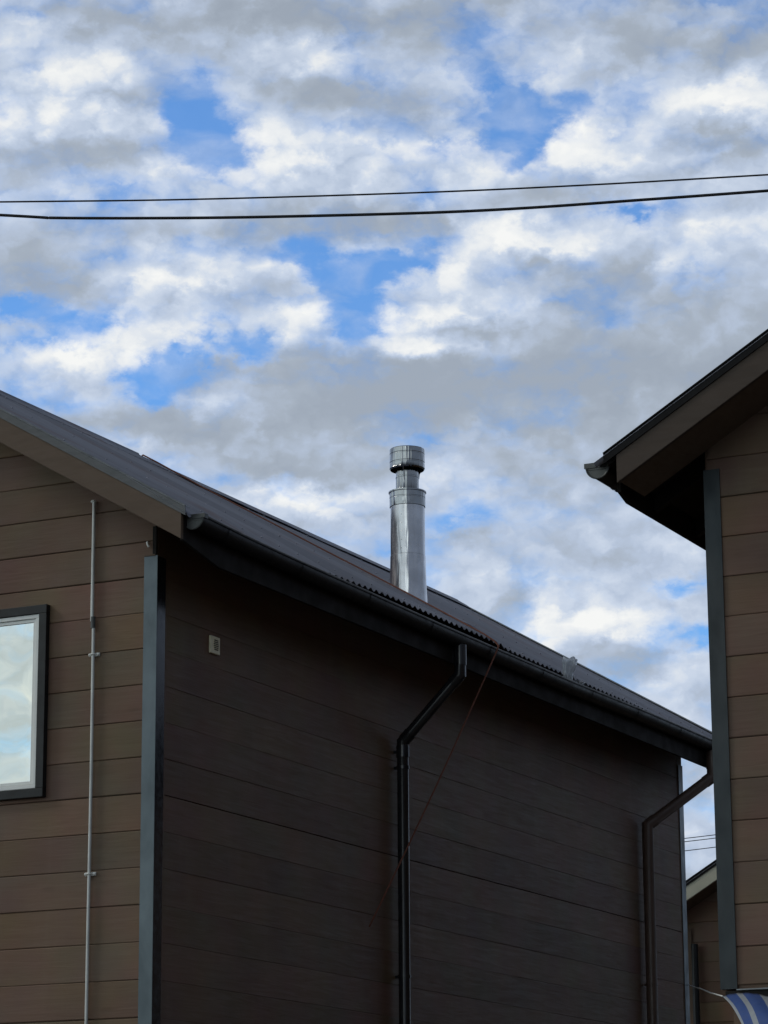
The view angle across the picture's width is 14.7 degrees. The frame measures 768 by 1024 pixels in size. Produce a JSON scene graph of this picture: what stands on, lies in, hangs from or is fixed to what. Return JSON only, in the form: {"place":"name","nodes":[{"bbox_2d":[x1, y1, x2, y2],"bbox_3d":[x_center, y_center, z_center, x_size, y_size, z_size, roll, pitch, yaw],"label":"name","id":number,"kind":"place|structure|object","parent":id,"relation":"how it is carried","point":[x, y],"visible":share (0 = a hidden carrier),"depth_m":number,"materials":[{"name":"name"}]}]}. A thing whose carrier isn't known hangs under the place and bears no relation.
{"place":"outdoors","nodes":[
{"label":"outdoors","id":0,"kind":"place"},
{"bbox_2d":[0,189,767,219],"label":"overhead cable","id":1,"kind":"object","parent":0,"point":[389,213],"visible":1,"depth_m":10.58,"materials":[{"name":"black plastic"}]},
{"bbox_2d":[0,174,767,202],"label":"overhead cable","id":2,"kind":"object","parent":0,"point":[386,193],"visible":1,"depth_m":11.13,"materials":[{"name":"black plastic"}]},
{"bbox_2d":[0,0,767,879],"label":"sky","id":3,"kind":"structure","parent":0,"point":[277,366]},
{"bbox_2d":[686,860,733,1023],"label":"brown house","id":4,"kind":"structure","parent":0,"point":[703,938],"depth_m":29.77,"materials":[{"name":"beige paint"}]},
{"label":"ground","id":5,"kind":"structure","parent":0,"visible":0},
{"bbox_2d":[0,390,713,1023],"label":"brown house","id":6,"kind":"structure","parent":5,"relation":"on","point":[228,734],"depth_m":17.52,"materials":[{"name":"brown wood"}]},
{"bbox_2d":[0,604,49,800],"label":"window","id":7,"kind":"structure","parent":6,"relation":"in","point":[24,631],"depth_m":16.55,"materials":[{"name":"black metal"}]},
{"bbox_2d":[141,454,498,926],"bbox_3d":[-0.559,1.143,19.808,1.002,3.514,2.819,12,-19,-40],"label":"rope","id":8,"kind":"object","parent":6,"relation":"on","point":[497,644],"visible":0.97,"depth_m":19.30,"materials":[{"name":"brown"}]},
{"bbox_2d":[562,656,584,684],"bbox_3d":[1.299,1.112,20.407,0.112,0.204,0.307,-5,-15,18],"label":"plastic wrapper","id":9,"kind":"object","parent":6,"relation":"on","point":[569,665],"visible":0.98,"depth_m":20.30,"materials":[{"name":"white plastic"}]},
{"bbox_2d":[689,985,722,996],"bbox_3d":[1.967,2.971,18.516,0.032,0.872,9.082,-2,-14,5],"label":"cord","id":10,"kind":"object","parent":6,"relation":"attached to","point":[707,991],"visible":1,"depth_m":16.22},
{"bbox_2d":[584,329,767,1023],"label":"brown house","id":11,"kind":"structure","parent":5,"relation":"on","point":[690,464],"depth_m":14.44,"materials":[{"name":"brown wood"}]},
{"bbox_2d":[723,993,767,1023],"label":"awning","id":12,"kind":"object","parent":11,"relation":"attached to","point":[750,1008],"visible":1,"depth_m":13.47,"materials":[{"name":"blue fabric"}]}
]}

